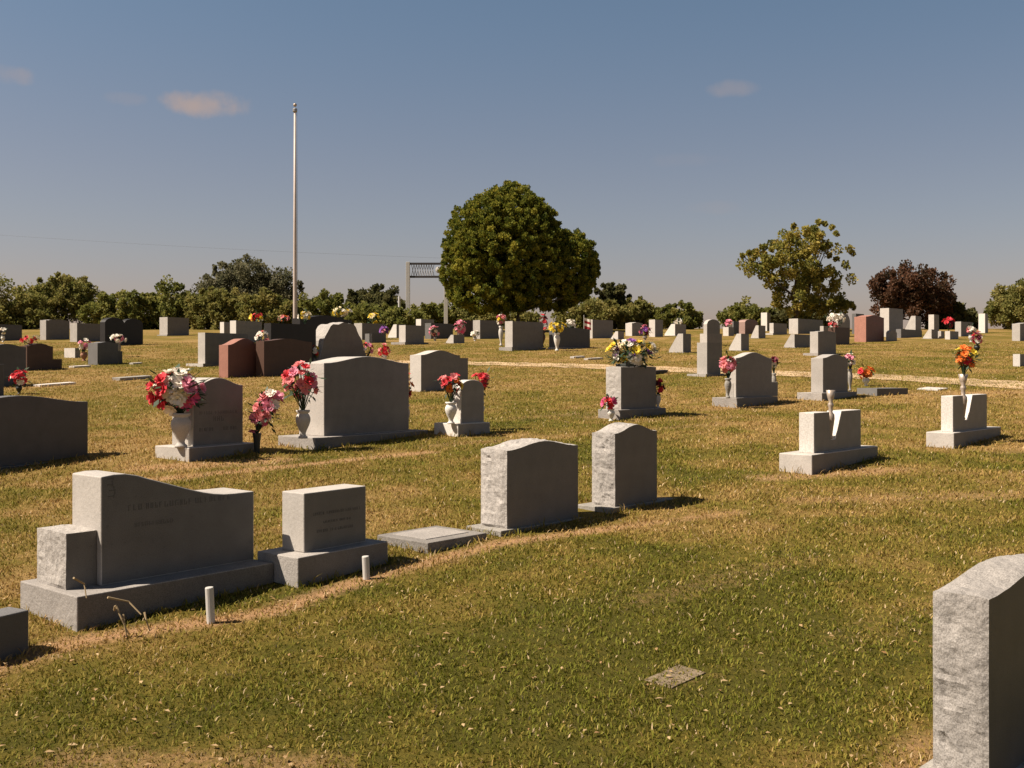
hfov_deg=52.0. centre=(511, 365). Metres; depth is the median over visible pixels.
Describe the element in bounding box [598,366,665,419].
headstone
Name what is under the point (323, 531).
headstone
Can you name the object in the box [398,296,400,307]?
gate post
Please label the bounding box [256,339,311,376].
headstone
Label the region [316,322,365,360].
headstone
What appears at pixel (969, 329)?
bouquet
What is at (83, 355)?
flower pot
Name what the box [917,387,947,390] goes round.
flat marker
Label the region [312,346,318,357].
bouquet
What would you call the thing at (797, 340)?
slant marker
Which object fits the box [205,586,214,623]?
marker post
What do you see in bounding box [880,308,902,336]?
headstone
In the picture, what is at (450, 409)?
flower vase
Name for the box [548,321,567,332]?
bouquet
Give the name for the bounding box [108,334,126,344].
bouquet
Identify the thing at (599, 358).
flat marker
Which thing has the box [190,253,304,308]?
grey green tree
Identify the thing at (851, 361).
bouquet
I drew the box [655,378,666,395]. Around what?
bouquet
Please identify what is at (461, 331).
bouquet
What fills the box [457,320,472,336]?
headstone
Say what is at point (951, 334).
headstone
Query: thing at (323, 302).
brush bush
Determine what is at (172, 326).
headstone
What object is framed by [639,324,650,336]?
bouquet
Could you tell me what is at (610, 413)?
flower vase
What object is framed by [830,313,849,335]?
headstone
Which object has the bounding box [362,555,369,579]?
marker post
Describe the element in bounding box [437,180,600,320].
evergreen tree
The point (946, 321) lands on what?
bouquet
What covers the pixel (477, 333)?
bouquet
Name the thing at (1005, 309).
round bush
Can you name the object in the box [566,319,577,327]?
bouquet
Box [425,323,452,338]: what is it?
headstone
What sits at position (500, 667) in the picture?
fallen leaves
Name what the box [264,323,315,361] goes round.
headstone
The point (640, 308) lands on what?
brush bush
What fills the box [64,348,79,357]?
headstone
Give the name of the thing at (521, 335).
headstone
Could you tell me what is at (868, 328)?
headstone
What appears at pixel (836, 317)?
bouquet
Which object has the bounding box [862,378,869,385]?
flower pot
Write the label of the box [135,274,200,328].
brush bush
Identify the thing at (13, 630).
headstone
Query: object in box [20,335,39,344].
bouquet
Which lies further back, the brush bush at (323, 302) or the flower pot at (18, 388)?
the brush bush at (323, 302)
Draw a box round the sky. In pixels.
[0,0,1023,328]
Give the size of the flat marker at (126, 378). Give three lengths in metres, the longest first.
0.809 x 0.265 x 0.163 m
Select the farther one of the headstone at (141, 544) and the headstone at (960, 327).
the headstone at (960, 327)
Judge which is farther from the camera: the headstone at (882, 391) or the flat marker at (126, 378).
the flat marker at (126, 378)
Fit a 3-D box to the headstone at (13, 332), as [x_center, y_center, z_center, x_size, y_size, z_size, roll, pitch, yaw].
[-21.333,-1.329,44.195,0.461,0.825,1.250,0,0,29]
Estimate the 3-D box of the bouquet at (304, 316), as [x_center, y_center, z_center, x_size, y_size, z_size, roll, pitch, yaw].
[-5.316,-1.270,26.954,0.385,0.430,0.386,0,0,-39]
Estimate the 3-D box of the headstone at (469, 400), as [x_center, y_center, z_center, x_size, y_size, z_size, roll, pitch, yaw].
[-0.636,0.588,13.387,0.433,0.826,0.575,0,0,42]
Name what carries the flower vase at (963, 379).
on the headstone at (956, 430)
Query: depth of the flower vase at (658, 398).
15.66 m
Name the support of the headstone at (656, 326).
on the lawn at (622, 619)
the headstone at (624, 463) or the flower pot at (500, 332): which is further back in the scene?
the flower pot at (500, 332)
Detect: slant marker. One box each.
[388,324,399,337]
[446,335,463,343]
[611,331,623,339]
[665,324,685,335]
[669,334,692,352]
[727,334,748,350]
[751,325,764,338]
[783,334,809,347]
[905,316,920,329]
[922,329,937,338]
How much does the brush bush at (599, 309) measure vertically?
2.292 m
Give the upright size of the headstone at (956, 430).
0.720 m
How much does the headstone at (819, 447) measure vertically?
0.714 m
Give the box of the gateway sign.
[406,262,447,323]
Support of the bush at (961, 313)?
on the lawn at (622, 619)
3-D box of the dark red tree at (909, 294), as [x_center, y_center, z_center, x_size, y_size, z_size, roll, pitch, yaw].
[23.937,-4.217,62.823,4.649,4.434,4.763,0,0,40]
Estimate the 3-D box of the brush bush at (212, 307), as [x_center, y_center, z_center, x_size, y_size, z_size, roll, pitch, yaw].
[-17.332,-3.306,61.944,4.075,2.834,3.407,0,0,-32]
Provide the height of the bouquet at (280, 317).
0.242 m
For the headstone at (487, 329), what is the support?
on the lawn at (622, 619)
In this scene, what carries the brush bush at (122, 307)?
on the lawn at (622, 619)
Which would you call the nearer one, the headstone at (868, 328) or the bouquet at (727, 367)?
the bouquet at (727, 367)
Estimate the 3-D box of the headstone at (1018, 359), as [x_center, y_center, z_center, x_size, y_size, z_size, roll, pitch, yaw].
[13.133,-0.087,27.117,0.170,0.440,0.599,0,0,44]
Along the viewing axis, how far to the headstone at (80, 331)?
42.80 m
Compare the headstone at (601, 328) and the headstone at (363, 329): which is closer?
the headstone at (363, 329)
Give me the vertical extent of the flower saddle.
0.048 m
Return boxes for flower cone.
[253,433,260,452]
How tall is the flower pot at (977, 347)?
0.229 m
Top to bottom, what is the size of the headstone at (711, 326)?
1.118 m
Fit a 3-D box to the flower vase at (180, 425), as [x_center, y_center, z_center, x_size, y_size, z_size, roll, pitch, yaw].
[-3.501,0.679,11.104,0.210,0.364,0.210,0,0,0]
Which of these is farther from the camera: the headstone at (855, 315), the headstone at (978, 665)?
the headstone at (855, 315)
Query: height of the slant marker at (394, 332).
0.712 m
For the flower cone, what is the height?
0.270 m
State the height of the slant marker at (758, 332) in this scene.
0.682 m
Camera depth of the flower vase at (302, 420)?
11.79 m
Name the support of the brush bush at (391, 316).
on the lawn at (622, 619)
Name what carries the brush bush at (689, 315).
on the lawn at (622, 619)
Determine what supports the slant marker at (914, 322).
on the lawn at (622, 619)
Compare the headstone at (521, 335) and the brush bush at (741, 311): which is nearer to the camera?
the headstone at (521, 335)
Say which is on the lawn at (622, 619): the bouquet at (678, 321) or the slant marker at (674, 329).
the slant marker at (674, 329)
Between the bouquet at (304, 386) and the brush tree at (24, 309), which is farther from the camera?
the brush tree at (24, 309)
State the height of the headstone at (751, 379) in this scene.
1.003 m
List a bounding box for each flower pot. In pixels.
[16,385,21,393]
[80,352,87,360]
[499,326,502,345]
[554,333,559,350]
[725,378,731,397]
[772,373,776,381]
[848,369,852,390]
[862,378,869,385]
[974,345,979,351]
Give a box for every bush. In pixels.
[75,289,156,328]
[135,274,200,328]
[182,285,241,329]
[234,286,304,329]
[298,288,343,315]
[331,300,412,329]
[403,300,470,328]
[449,305,542,328]
[550,296,630,328]
[611,296,654,328]
[652,300,703,328]
[716,296,777,326]
[770,306,834,328]
[924,300,977,328]
[983,277,1023,328]
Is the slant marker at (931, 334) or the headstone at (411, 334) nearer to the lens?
the headstone at (411, 334)
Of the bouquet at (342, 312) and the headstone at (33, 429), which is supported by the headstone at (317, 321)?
the bouquet at (342, 312)
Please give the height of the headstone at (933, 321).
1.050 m
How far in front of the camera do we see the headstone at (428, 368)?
19.66 m
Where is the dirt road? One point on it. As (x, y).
(777, 373)
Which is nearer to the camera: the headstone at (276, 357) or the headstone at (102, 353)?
the headstone at (276, 357)
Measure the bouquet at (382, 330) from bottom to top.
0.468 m
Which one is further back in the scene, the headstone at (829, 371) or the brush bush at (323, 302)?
the brush bush at (323, 302)
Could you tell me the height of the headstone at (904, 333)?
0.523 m
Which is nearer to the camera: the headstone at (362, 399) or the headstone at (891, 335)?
the headstone at (362, 399)
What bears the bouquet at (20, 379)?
in the flower pot at (18, 388)
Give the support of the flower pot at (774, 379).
on the lawn at (622, 619)
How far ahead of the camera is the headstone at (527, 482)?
7.79 m
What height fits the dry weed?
0.316 m
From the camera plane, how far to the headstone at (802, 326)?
52.90 m
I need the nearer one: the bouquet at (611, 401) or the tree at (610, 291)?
the bouquet at (611, 401)
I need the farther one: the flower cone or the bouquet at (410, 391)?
the bouquet at (410, 391)
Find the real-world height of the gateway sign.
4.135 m
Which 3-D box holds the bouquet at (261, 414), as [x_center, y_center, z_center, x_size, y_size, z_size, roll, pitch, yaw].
[-2.733,0.497,11.664,0.424,0.544,0.349,0,0,-18]
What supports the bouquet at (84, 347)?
in the flower pot at (83, 355)
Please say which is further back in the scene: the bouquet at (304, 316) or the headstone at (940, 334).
the headstone at (940, 334)
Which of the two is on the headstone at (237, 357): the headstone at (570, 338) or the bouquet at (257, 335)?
the bouquet at (257, 335)
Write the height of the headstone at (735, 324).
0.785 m
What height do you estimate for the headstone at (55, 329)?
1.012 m
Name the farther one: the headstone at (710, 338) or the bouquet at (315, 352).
the headstone at (710, 338)
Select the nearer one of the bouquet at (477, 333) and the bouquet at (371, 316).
the bouquet at (477, 333)
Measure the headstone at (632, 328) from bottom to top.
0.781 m
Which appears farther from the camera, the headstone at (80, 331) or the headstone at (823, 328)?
the headstone at (823, 328)
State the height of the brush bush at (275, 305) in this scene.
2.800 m
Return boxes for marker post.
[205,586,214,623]
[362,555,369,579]
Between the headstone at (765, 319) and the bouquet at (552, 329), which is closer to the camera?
the bouquet at (552, 329)
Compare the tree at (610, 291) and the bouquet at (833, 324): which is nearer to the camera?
the bouquet at (833, 324)
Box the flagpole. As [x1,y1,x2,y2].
[293,103,297,317]
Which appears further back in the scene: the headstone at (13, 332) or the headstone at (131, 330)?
the headstone at (13, 332)
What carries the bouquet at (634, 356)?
on the flower saddle
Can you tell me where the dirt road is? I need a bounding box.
[387,359,1023,388]
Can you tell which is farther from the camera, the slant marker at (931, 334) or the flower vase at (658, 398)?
the slant marker at (931, 334)
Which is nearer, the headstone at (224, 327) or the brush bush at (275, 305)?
the headstone at (224, 327)
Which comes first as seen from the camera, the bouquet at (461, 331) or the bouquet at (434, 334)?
the bouquet at (434, 334)
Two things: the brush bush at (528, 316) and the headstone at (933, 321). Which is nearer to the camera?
the headstone at (933, 321)
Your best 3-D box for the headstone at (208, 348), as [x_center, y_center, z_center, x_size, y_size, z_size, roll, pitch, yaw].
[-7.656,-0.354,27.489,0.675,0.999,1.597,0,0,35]
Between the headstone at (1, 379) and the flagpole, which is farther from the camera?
the flagpole
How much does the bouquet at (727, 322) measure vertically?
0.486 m
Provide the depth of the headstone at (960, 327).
49.08 m
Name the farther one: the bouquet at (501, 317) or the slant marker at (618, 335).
the slant marker at (618, 335)
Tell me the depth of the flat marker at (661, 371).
24.14 m
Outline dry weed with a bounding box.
[73,577,149,636]
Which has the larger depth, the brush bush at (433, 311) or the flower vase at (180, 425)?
the brush bush at (433, 311)
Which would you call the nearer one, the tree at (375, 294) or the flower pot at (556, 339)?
the flower pot at (556, 339)
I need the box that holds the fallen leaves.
[0,411,1023,765]
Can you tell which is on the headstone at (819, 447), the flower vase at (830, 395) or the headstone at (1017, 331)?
the flower vase at (830, 395)
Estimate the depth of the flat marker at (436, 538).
7.29 m
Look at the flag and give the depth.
44.63 m
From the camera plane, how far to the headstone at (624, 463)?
8.56 m
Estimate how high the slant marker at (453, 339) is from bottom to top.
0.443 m
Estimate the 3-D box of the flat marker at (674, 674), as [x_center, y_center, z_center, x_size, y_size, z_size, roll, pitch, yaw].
[0.737,1.449,4.739,0.150,0.106,0.264,3,5,44]
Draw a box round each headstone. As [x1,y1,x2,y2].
[0,324,21,340]
[0,344,25,386]
[0,364,3,395]
[0,395,87,469]
[0,607,27,660]
[20,470,272,631]
[21,343,61,370]
[40,319,68,339]
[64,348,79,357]
[70,323,99,341]
[88,342,121,364]
[100,317,142,344]
[155,378,253,461]
[157,317,188,335]
[186,333,247,366]
[219,338,255,377]
[220,322,229,332]
[230,321,261,341]
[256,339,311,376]
[257,484,387,587]
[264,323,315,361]
[278,356,427,449]
[292,315,351,328]
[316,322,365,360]
[354,323,385,339]
[365,333,385,342]
[391,325,427,344]
[410,350,467,391]
[416,319,433,335]
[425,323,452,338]
[434,380,489,436]
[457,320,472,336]
[466,438,580,536]
[473,320,499,338]
[499,321,545,350]
[548,328,589,348]
[578,422,675,513]
[590,320,612,338]
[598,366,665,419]
[625,322,642,335]
[649,320,662,336]
[687,343,723,376]
[700,334,721,357]
[703,319,719,333]
[712,352,777,407]
[723,327,733,335]
[731,321,738,333]
[739,319,757,333]
[761,313,769,330]
[765,323,786,334]
[779,409,877,474]
[789,319,822,333]
[797,354,856,400]
[803,331,839,355]
[820,326,828,330]
[828,327,848,344]
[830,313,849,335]
[852,314,863,333]
[854,315,883,341]
[857,388,907,395]
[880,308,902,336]
[886,330,896,340]
[896,329,921,337]
[919,554,1023,767]
[926,394,1000,448]
[928,315,938,330]
[938,331,943,337]
[945,331,957,338]
[955,322,972,335]
[978,314,987,332]
[1012,323,1023,340]
[1013,354,1023,365]
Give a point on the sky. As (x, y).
(680, 137)
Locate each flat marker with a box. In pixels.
[33,382,75,386]
[69,365,90,367]
[112,375,151,380]
[377,526,486,553]
[584,357,602,359]
[645,665,705,688]
[656,370,667,373]
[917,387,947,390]
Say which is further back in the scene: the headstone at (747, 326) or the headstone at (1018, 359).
the headstone at (747, 326)
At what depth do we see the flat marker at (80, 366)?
26.47 m
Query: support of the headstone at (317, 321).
on the lawn at (622, 619)
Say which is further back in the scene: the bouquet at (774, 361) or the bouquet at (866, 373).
the bouquet at (866, 373)
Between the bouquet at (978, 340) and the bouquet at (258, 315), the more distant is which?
the bouquet at (258, 315)
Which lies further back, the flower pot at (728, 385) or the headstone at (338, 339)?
the headstone at (338, 339)
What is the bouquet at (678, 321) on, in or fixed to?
on the slant marker at (674, 329)
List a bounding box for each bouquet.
[7,367,29,386]
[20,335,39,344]
[77,338,90,351]
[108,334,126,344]
[141,363,211,415]
[247,386,284,432]
[249,309,262,321]
[254,330,268,340]
[277,315,289,323]
[280,358,325,409]
[297,309,311,323]
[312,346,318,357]
[332,306,351,317]
[363,342,373,355]
[366,312,379,323]
[378,343,390,356]
[379,325,388,334]
[409,372,413,396]
[429,325,440,336]
[434,370,463,401]
[454,319,465,333]
[470,330,479,338]
[472,367,494,395]
[496,312,506,325]
[538,312,547,329]
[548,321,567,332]
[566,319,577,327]
[600,394,617,410]
[603,338,663,367]
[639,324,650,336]
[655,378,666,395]
[673,318,682,323]
[718,349,739,377]
[724,318,732,326]
[771,356,780,372]
[825,312,845,324]
[828,319,841,327]
[843,350,856,368]
[854,364,875,378]
[942,317,954,330]
[952,344,980,373]
[964,324,975,334]
[971,330,984,344]
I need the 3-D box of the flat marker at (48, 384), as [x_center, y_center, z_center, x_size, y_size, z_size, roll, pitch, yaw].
[-9.110,0.415,20.924,0.217,0.139,0.813,2,4,30]
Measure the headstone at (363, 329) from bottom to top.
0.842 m
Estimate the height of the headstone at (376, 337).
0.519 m
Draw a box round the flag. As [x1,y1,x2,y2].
[584,318,590,329]
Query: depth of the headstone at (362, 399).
12.58 m
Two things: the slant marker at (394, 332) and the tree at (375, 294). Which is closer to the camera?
the slant marker at (394, 332)
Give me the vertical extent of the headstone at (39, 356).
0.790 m
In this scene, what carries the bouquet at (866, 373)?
in the flower pot at (865, 381)
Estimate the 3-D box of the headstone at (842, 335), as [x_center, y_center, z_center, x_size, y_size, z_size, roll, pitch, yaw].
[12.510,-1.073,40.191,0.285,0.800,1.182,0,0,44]
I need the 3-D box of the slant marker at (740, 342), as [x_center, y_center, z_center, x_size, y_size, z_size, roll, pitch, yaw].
[7.641,-0.740,35.341,0.584,0.680,0.621,0,0,44]
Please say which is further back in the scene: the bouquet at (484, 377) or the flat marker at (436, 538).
the bouquet at (484, 377)
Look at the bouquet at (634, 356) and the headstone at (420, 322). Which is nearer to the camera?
the bouquet at (634, 356)
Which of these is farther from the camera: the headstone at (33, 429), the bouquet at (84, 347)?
the bouquet at (84, 347)
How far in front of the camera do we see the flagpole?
40.95 m
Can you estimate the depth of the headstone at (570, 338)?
36.72 m
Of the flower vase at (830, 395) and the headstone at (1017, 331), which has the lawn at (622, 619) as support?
the headstone at (1017, 331)
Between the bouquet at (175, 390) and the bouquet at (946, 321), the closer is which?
the bouquet at (175, 390)
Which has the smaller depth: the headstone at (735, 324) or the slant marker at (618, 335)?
the slant marker at (618, 335)
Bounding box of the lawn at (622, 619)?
[0,329,1023,767]
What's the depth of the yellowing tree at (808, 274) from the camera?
57.45 m
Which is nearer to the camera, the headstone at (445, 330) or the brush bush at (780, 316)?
the headstone at (445, 330)
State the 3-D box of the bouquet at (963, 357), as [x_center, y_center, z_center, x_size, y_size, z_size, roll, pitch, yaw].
[5.397,-0.066,12.480,0.379,0.382,0.310,0,0,17]
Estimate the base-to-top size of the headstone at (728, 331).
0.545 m
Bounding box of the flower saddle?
[616,364,646,366]
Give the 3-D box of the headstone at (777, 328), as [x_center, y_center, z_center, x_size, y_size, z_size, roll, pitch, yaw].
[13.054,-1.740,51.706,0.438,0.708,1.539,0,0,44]
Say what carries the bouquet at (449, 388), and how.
in the flower vase at (450, 409)
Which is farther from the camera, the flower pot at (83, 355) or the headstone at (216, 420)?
the flower pot at (83, 355)
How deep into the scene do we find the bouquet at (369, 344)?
27.86 m
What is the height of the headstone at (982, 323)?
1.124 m
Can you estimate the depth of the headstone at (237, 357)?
23.12 m
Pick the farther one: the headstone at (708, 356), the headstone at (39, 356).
the headstone at (39, 356)
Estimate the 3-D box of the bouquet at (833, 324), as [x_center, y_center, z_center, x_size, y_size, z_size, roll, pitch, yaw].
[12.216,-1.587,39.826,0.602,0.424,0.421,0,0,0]
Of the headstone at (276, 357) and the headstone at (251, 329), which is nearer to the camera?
the headstone at (276, 357)
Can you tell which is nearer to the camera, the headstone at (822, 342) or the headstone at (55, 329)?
the headstone at (822, 342)
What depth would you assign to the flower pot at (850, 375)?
19.03 m
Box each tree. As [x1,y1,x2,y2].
[0,273,64,328]
[30,271,99,322]
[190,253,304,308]
[345,283,405,313]
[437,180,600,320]
[593,282,631,306]
[735,218,858,318]
[866,259,957,327]
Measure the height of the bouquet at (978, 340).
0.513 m
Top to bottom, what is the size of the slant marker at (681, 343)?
0.723 m
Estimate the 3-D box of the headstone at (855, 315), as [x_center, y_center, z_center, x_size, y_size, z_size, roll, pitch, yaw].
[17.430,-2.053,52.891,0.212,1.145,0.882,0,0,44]
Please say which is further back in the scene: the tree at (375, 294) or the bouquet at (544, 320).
the tree at (375, 294)
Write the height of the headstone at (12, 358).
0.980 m
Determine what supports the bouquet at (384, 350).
in the flower pot
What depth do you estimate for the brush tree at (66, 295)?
64.16 m
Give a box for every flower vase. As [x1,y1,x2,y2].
[171,413,190,447]
[295,410,310,438]
[445,402,456,423]
[607,409,614,420]
[656,394,660,407]
[826,390,834,438]
[958,374,967,419]
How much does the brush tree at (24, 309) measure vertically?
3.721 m

